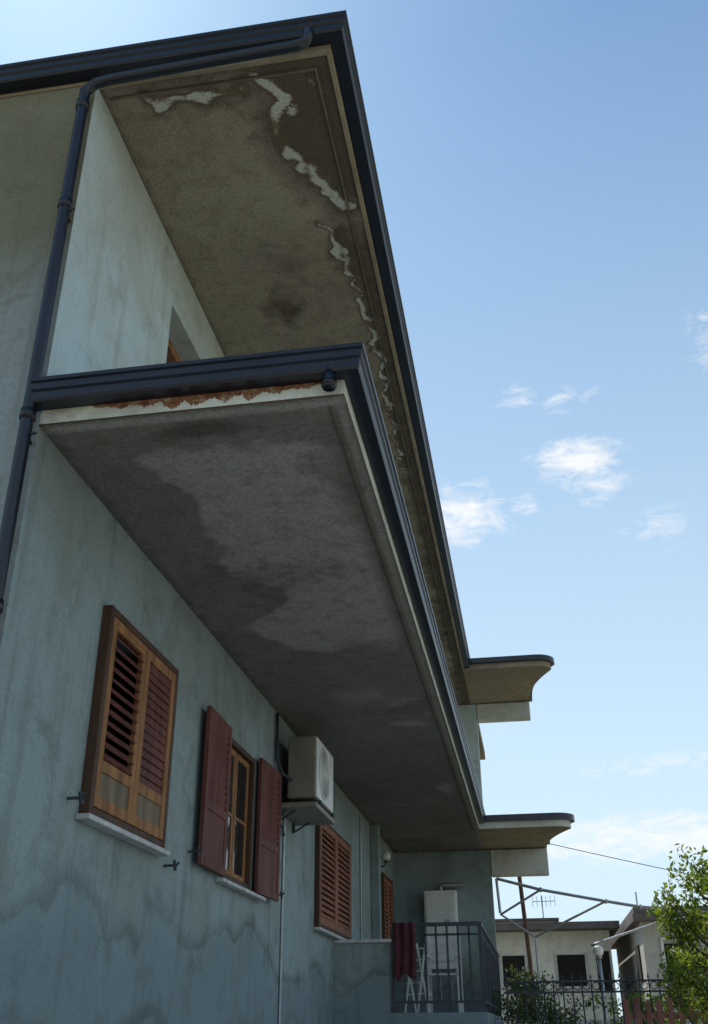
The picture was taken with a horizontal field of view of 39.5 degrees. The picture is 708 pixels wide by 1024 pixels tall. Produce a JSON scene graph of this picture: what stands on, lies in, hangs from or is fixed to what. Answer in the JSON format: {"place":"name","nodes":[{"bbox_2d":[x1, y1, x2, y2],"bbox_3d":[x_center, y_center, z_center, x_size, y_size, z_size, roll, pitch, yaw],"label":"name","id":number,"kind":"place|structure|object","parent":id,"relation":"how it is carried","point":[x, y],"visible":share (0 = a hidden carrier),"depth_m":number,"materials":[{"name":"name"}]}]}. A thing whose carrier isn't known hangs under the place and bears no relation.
{"place":"outdoors","nodes":[
{"label":"outdoors","id":0,"kind":"place"},
{"bbox_2d":[0,0,707,1016],"label":"sky","id":1,"kind":"structure","parent":0,"point":[542,165],"materials":[{"name":"blue"}]},
{"bbox_2d":[334,1012,504,1023],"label":"terrace slab","id":2,"kind":"structure","parent":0,"point":[427,1018],"depth_m":11.93,"materials":[{"name":"grey concrete"}]},
{"bbox_2d":[334,942,391,1012],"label":"terrace parapet","id":3,"kind":"structure","parent":2,"relation":"on","point":[362,977],"depth_m":12.24,"materials":[{"name":"grey paint"}]},
{"bbox_2d":[495,921,618,1023],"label":"walls","id":4,"kind":"structure","parent":0,"point":[550,944],"depth_m":26.95,"materials":[{"name":"beige paint"}]},
{"bbox_2d":[500,953,590,989],"bbox_3d":[5.173,12.487,26.762,2.360,0.870,0.095,-5,-28,8],"label":"window trim","id":5,"kind":"structure","parent":4,"relation":"attached to","point":[557,975],"depth_m":26.71,"materials":[{"name":"stone"}]},
{"bbox_2d":[502,951,612,990],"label":"windows","id":6,"kind":"structure","parent":4,"relation":"attached to","point":[574,966],"depth_m":26.73,"materials":[{"name":"black glass"}]},
{"bbox_2d":[495,918,619,936],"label":"flat roof","id":7,"kind":"structure","parent":4,"relation":"on","point":[535,925],"depth_m":26.74,"materials":[{"name":"concrete"}]},
{"bbox_2d":[532,895,555,917],"bbox_3d":[5.939,12.350,30.759,0.871,0.732,0.102,9,-29,-18],"label":"tv antenna","id":8,"kind":"object","parent":7,"relation":"on","point":[541,901],"visible":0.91,"depth_m":30.79,"materials":[{"name":"grey metal"}]},
{"bbox_2d":[522,1019,702,1023],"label":"garden wall","id":9,"kind":"structure","parent":0,"point":[588,1021],"depth_m":15.97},
{"bbox_2d":[551,844,686,873],"bbox_3d":[9.658,8.500,22.337,11.003,2.458,0.017,-5,-28,8],"label":"power line","id":10,"kind":"object","parent":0,"point":[614,858],"visible":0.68,"depth_m":23.18,"materials":[{"name":"metal"}]},
{"bbox_2d":[616,921,707,1018],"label":"walls","id":11,"kind":"structure","parent":0,"point":[647,940],"depth_m":24.20,"materials":[{"name":"beige paint"}]},
{"bbox_2d":[610,906,707,948],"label":"flat roof","id":12,"kind":"structure","parent":11,"relation":"on","point":[634,918],"depth_m":24.39,"materials":[{"name":"concrete"}]},
{"bbox_2d":[635,892,693,904],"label":"roof rods","id":13,"kind":"object","parent":12,"relation":"on","point":[656,899],"visible":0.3,"depth_m":25.39,"materials":[{"name":"grey metal"}]},
{"bbox_2d":[635,943,688,981],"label":"windows","id":14,"kind":"structure","parent":11,"relation":"attached to","point":[638,960],"depth_m":24.70,"materials":[{"name":"glass"}]},
{"bbox_2d":[660,938,696,985],"bbox_3d":[7.818,10.804,23.692,0.800,1.050,0.110,-5,-28,8],"label":"window trim","id":15,"kind":"structure","parent":11,"relation":"attached to","point":[662,946],"depth_m":23.84,"materials":[{"name":"white paint"}]},
{"bbox_2d":[646,843,707,1023],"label":"lemon tree","id":16,"kind":"object","parent":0,"point":[690,968],"visible":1,"depth_m":10.90,"materials":[{"name":"green plant"}]},
{"bbox_3d":[1.177,8.400,14.263,1.820,1.640,6.000,-5,-28,8],"label":"terrace","id":17,"kind":"object","parent":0,"visible":0},
{"bbox_2d":[334,939,391,942],"bbox_3d":[0.121,5.452,12.498,0.728,0.040,0.220,-5,-28,8],"label":"parapet coping","id":18,"kind":"object","parent":17,"relation":"on","point":[365,941],"visible":0.7,"depth_m":12.40,"materials":[{"name":"stone"}]},
{"bbox_2d":[370,824,381,938],"bbox_3d":[0.354,6.412,15.592,0.139,2.806,0.220,-5,-28,8],"label":"pilaster","id":19,"kind":"object","parent":17,"relation":"on","point":[376,911],"visible":0.56,"depth_m":15.75,"materials":[{"name":"paint"}]},
{"bbox_2d":[403,943,429,1012],"bbox_3d":[0.786,5.897,12.492,0.334,0.824,0.104,-5,-28,8],"label":"clothes airer","id":20,"kind":"object","parent":17,"relation":"on","point":[409,981],"visible":0.51,"depth_m":12.42,"materials":[{"name":"white metal"}]},
{"bbox_2d":[426,935,463,1012],"bbox_3d":[1.157,5.940,12.686,0.460,0.920,0.460,-5,-28,8],"label":"garden chair","id":21,"kind":"object","parent":17,"relation":"on","point":[430,958],"visible":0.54,"depth_m":12.90,"materials":[{"name":"white plastic"}]},
{"bbox_2d":[390,921,501,1016],"bbox_3d":[1.536,7.029,14.857,1.147,1.015,6.105,-5,-28,8],"label":"balcony railing","id":22,"kind":"object","parent":17,"relation":"on","point":[489,965],"visible":0.92,"depth_m":12.34,"materials":[{"name":"metal"}]},
{"bbox_2d":[393,922,415,979],"bbox_3d":[0.635,5.483,12.311,0.286,0.658,0.072,-5,-28,8],"label":"hanging towel","id":23,"kind":"object","parent":22,"relation":"hanging from","point":[405,946],"visible":1,"depth_m":12.31,"materials":[{"name":"red fabric"}]},
{"label":"ground","id":24,"kind":"structure","parent":0,"visible":0},
{"bbox_2d":[0,87,94,647],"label":"front wall","id":25,"kind":"structure","parent":24,"relation":"on","point":[36,129],"depth_m":6.25,"materials":[{"name":"white paint"}]},
{"bbox_2d":[0,27,313,613],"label":"downpipe","id":26,"kind":"object","parent":24,"relation":"on","point":[27,414],"visible":1,"depth_m":6.07,"materials":[{"name":"metal"}]},
{"bbox_2d":[0,419,396,1023],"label":"side wall","id":27,"kind":"structure","parent":24,"relation":"on","point":[97,926],"depth_m":6.16,"materials":[{"name":"paint"}]},
{"bbox_2d":[103,652,136,773],"bbox_3d":[-1.630,1.487,6.484,0.010,1.180,1.140,-5,-28,8],"label":"dark room","id":28,"kind":"object","parent":27,"relation":"attached to","point":[121,691],"visible":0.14,"depth_m":6.75,"materials":[{"name":"black"}]},
{"bbox_2d":[78,605,178,848],"bbox_3d":[-1.447,1.450,6.469,0.090,1.280,1.300,-5,-28,8],"label":"window casing","id":29,"kind":"object","parent":27,"relation":"attached to","point":[110,613],"depth_m":6.01,"materials":[{"name":"brown wood"}]},
{"bbox_2d":[93,617,147,823],"bbox_3d":[-1.472,1.310,6.204,0.059,1.170,0.592,-5,-28,8],"label":"shutter leaf","id":30,"kind":"object","parent":29,"relation":"attached to","point":[114,792],"visible":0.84,"depth_m":6.16,"materials":[{"name":"orange wood"}]},
{"bbox_2d":[129,649,175,839],"bbox_3d":[-1.373,1.585,6.726,0.036,1.170,0.592,-5,-28,8],"label":"shutter leaf","id":31,"kind":"object","parent":29,"relation":"attached to","point":[150,791],"visible":0.88,"depth_m":6.71,"materials":[{"name":"orange wood"}]},
{"bbox_2d":[67,791,284,898],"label":"shutter stays","id":32,"kind":"object","parent":27,"relation":"attached to","point":[81,797],"visible":0.93,"depth_m":6.84,"materials":[{"name":"black metal"}]},
{"bbox_2d":[75,813,346,939],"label":"window sills","id":33,"kind":"structure","parent":27,"relation":"attached to","point":[96,822],"depth_m":6.35,"materials":[{"name":"stone"}]},
{"bbox_2d":[197,705,232,876],"bbox_3d":[-1.118,2.264,7.983,0.041,1.220,0.700,-4,-28,7],"label":"shutter leaf","id":34,"kind":"object","parent":27,"relation":"attached to","point":[213,827],"visible":1,"depth_m":7.93,"materials":[{"name":"red wood"}]},
{"bbox_2d":[217,738,254,889],"bbox_3d":[-1.061,2.675,8.753,0.070,1.190,1.020,-5,-28,8],"label":"window frame","id":35,"kind":"object","parent":27,"relation":"attached to","point":[244,754],"visible":0.47,"depth_m":9.10,"materials":[{"name":"brown wood"}]},
{"bbox_2d":[225,749,236,875],"bbox_3d":[-1.128,2.574,8.561,0.040,1.090,0.470,-5,-28,8],"label":"window sash","id":36,"kind":"object","parent":35,"relation":"attached to","point":[234,754],"depth_m":8.73,"materials":[{"name":"orange wood"}]},
{"bbox_2d":[225,755,246,876],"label":"window panes","id":37,"kind":"object","parent":35,"relation":"attached to","point":[239,827],"visible":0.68,"depth_m":8.90,"materials":[{"name":"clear glass"}]},
{"bbox_2d":[228,811,244,826],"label":"glazing bars","id":38,"kind":"object","parent":35,"relation":"attached to","point":[238,820],"visible":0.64,"depth_m":8.89,"materials":[{"name":"orange wood"}]},
{"bbox_2d":[231,753,248,881],"bbox_3d":[-1.051,2.788,8.967,0.040,1.090,0.440,-5,-28,8],"label":"window sash","id":39,"kind":"object","parent":35,"relation":"attached to","point":[240,759],"depth_m":8.98,"materials":[{"name":"orange wood"}]},
{"bbox_2d":[254,758,281,901],"bbox_3d":[-0.822,3.071,9.518,0.039,1.220,0.720,-6,-28,10],"label":"shutter leaf","id":40,"kind":"object","parent":35,"relation":"attached to","point":[267,858],"visible":0.95,"depth_m":9.46,"materials":[{"name":"red wood"}]},
{"bbox_2d":[39,379,570,852],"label":"balcony slab","id":41,"kind":"structure","parent":27,"relation":"on","point":[501,835],"depth_m":5.95,"materials":[{"name":"grey concrete"}]},
{"bbox_2d":[47,89,224,375],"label":"side wall","id":42,"kind":"structure","parent":41,"relation":"on","point":[128,297],"depth_m":6.98,"materials":[{"name":"paint"}]},
{"bbox_2d":[166,339,180,362],"bbox_3d":[-1.584,-0.508,8.178,0.060,2.050,1.220,-5,-28,8],"label":"french window","id":43,"kind":"structure","parent":42,"relation":"in","point":[172,352],"depth_m":8.57,"materials":[{"name":"brown wood"}]},
{"bbox_2d":[93,382,320,408],"bbox_3d":[-0.803,-0.618,5.402,1.360,0.079,0.001,-5,-28,8],"label":"flaked fascia patch","id":44,"kind":"object","parent":41,"relation":"attached to","point":[172,402],"visible":0.98,"depth_m":5.41,"materials":[{"name":"orange paint"}]},
{"bbox_2d":[30,342,485,822],"bbox_3d":[0.214,2.259,11.104,1.885,0.145,13.175,-5,-28,8],"label":"balcony gutter","id":45,"kind":"object","parent":41,"relation":"attached to","point":[348,363],"visible":1,"depth_m":5.46,"materials":[{"name":"black metal"}]},
{"bbox_2d":[39,395,484,852],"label":"balcony soffit","id":46,"kind":"structure","parent":41,"relation":"attached to","point":[247,528],"depth_m":7.30,"materials":[{"name":"grey concrete"}]},
{"bbox_2d":[330,406,473,830],"bbox_3d":[0.950,2.397,11.014,0.010,0.032,12.960,-5,-28,8],"label":"balcony drip bead","id":47,"kind":"object","parent":46,"relation":"attached to","point":[349,462],"visible":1,"depth_m":7.20,"materials":[{"name":"grey concrete"}]},
{"bbox_2d":[321,366,336,391],"bbox_3d":[-0.133,-0.710,5.253,0.084,0.120,0.084,-5,-28,8],"label":"gutter outlet","id":48,"kind":"object","parent":41,"relation":"attached to","point":[328,382],"visible":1,"depth_m":5.22,"materials":[{"name":"paint"}]},
{"bbox_2d":[457,704,482,802],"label":"end wall","id":49,"kind":"structure","parent":41,"relation":"on","point":[468,716],"depth_m":19.58,"materials":[{"name":"paint"}]},
{"bbox_2d":[476,702,548,877],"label":"wing beams","id":50,"kind":"structure","parent":41,"relation":"on","point":[518,862],"depth_m":18.39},
{"bbox_2d":[484,812,574,844],"bbox_3d":[3.456,5.569,17.412,1.385,0.100,2.886,-18,-32,29],"label":"balcony wing edge","id":51,"kind":"object","parent":41,"relation":"attached to","point":[528,816],"visible":0.57,"depth_m":16.56,"materials":[{"name":"grey metal"}]},
{"bbox_2d":[275,713,334,835],"bbox_3d":[-0.515,2.872,10.569,0.460,1.172,1.128,-5,-28,8],"label":"air conditioner","id":52,"kind":"object","parent":27,"relation":"attached to","point":[309,776],"visible":1,"depth_m":10.28,"materials":[{"name":"white metal"}]},
{"bbox_2d":[278,815,361,1023],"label":"cable conduit","id":53,"kind":"object","parent":27,"relation":"attached to","point":[281,932],"visible":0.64,"depth_m":10.05,"materials":[{"name":"grey plastic"}]},
{"bbox_2d":[314,825,351,939],"bbox_3d":[-0.262,4.762,12.676,0.080,1.250,2.250,-5,-28,8],"label":"window casing","id":54,"kind":"object","parent":27,"relation":"attached to","point":[317,923],"depth_m":11.72,"materials":[{"name":"brown wood"}]},
{"bbox_2d":[320,825,336,930],"bbox_3d":[-0.327,4.511,12.199,0.048,1.170,1.065,-5,-28,8],"label":"shutter leaf","id":55,"kind":"object","parent":54,"relation":"attached to","point":[331,836],"visible":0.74,"depth_m":12.22,"materials":[{"name":"red wood"}]},
{"bbox_2d":[337,835,350,937],"bbox_3d":[-0.149,5.005,13.137,0.048,1.170,1.065,-5,-28,8],"label":"shutter leaf","id":56,"kind":"object","parent":54,"relation":"attached to","point":[344,848],"visible":0.77,"depth_m":13.18,"materials":[{"name":"red wood"}]},
{"bbox_2d":[381,851,390,867],"bbox_3d":[0.511,5.884,16.689,0.226,0.268,0.163,-5,-28,8],"label":"wall lamp","id":57,"kind":"object","parent":27,"relation":"attached to","point":[385,856],"visible":0.96,"depth_m":16.65,"materials":[{"name":"glass"}]},
{"bbox_2d":[381,872,393,947],"bbox_3d":[0.562,7.392,16.802,0.100,2.200,1.200,-5,-28,8],"label":"door casing","id":58,"kind":"object","parent":27,"relation":"attached to","point":[383,874],"depth_m":16.63,"materials":[{"name":"brown wood"}]},
{"bbox_2d":[384,877,388,938],"bbox_3d":[0.542,7.270,16.561,0.048,2.090,0.540,-5,-28,8],"label":"shutter leaf","id":59,"kind":"object","parent":58,"relation":"attached to","point":[386,909],"visible":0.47,"depth_m":16.89,"materials":[{"name":"red wood"}]},
{"bbox_2d":[388,881,392,995],"bbox_3d":[0.631,7.518,17.032,0.048,2.090,0.540,-5,-28,8],"label":"shutter leaf","id":60,"kind":"object","parent":58,"relation":"attached to","point":[390,905],"visible":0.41,"depth_m":17.36,"materials":[{"name":"red wood"}]},
{"bbox_2d":[321,839,331,916],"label":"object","id":61,"kind":"object","parent":24,"relation":"on","point":[329,846],"visible":0.07,"depth_m":13.87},
{"bbox_2d":[0,44,550,759],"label":"roof slab","id":62,"kind":"structure","parent":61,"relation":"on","point":[504,682],"depth_m":18.22,"materials":[{"name":"grey concrete"}]},
{"bbox_2d":[0,10,469,667],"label":"roof gutter","id":63,"kind":"object","parent":62,"relation":"attached to","point":[332,28],"visible":1,"depth_m":6.87,"materials":[{"name":"black metal"}]},
{"bbox_2d":[99,48,463,671],"bbox_3d":[0.117,-0.048,12.409,1.639,0.065,13.048,-5,-28,8],"label":"roof fascia lip","id":64,"kind":"object","parent":62,"relation":"attached to","point":[290,57],"visible":0.73,"depth_m":7.35,"materials":[{"name":"grey concrete"}]},
{"bbox_2d":[100,55,469,704],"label":"roof soffit","id":65,"kind":"structure","parent":62,"relation":"attached to","point":[241,180],"depth_m":7.96,"materials":[{"name":"concrete"}]},
{"bbox_2d":[110,66,457,671],"bbox_3d":[0.088,-0.007,12.462,1.480,0.038,12.929,-5,-28,8],"label":"roof drip bead","id":66,"kind":"object","parent":65,"relation":"attached to","point":[234,80],"visible":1,"depth_m":7.14,"materials":[{"name":"grey concrete"}]},
{"bbox_2d":[470,654,554,701],"bbox_3d":[3.365,3.100,18.721,1.409,0.090,2.890,-18,-32,29],"label":"roof wing edge","id":67,"kind":"object","parent":62,"relation":"attached to","point":[547,658],"visible":0.58,"depth_m":17.89,"materials":[{"name":"grey concrete"}]},
{"bbox_2d":[394,850,496,1013],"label":"end wall","id":68,"kind":"structure","parent":24,"relation":"on","point":[417,875],"depth_m":18.23,"materials":[{"name":"paint"}]},
{"bbox_2d":[424,882,462,1004],"bbox_3d":[1.661,7.750,17.735,0.720,2.025,0.338,-5,-28,8],"label":"gas boiler","id":69,"kind":"object","parent":68,"relation":"attached to","point":[440,904],"visible":0.59,"depth_m":17.83,"materials":[{"name":"white metal"}]},
{"bbox_2d":[517,877,534,996],"bbox_3d":[3.661,9.941,20.428,0.205,4.640,0.120,-5,-28,8],"label":"rusty post","id":70,"kind":"object","parent":24,"relation":"on","point":[526,934],"visible":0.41,"depth_m":20.97,"materials":[{"name":"metal"}]},
{"bbox_2d":[505,964,572,1023],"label":"fruit tree","id":71,"kind":"object","parent":24,"relation":"on","point":[518,975],"visible":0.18,"depth_m":19.64,"materials":[{"name":"green plant"}]},
{"bbox_2d":[492,978,607,1023],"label":"climbing vine","id":72,"kind":"object","parent":24,"relation":"on","point":[551,1018],"visible":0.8,"depth_m":14.63,"materials":[{"name":"green plant"}]},
{"bbox_2d":[495,877,703,1017],"bbox_3d":[4.679,8.867,17.921,3.866,4.187,1.063,-5,-28,8],"label":"pergola frame","id":73,"kind":"object","parent":24,"relation":"on","point":[601,901],"visible":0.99,"depth_m":18.55,"materials":[{"name":"grey metal"}]},
{"bbox_2d":[503,972,705,1023],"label":"garden fence","id":74,"kind":"object","parent":24,"relation":"on","point":[582,986],"visible":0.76,"depth_m":13.11,"materials":[{"name":"metal"}]},
{"bbox_2d":[588,987,704,1023],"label":"garden shrub","id":75,"kind":"object","parent":24,"relation":"on","point":[675,1005],"visible":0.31,"depth_m":15.21,"materials":[{"name":"green plant"}]},
{"bbox_2d":[591,915,707,1019],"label":"street lamp","id":76,"kind":"object","parent":24,"relation":"on","point":[598,951],"visible":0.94,"depth_m":17.83,"materials":[{"name":"grey metal"}]},
{"bbox_2d":[622,996,707,1023],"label":"picket fence","id":77,"kind":"object","parent":24,"relation":"on","point":[648,1015],"visible":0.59,"depth_m":12.02,"materials":[{"name":"red wood"}]}
]}

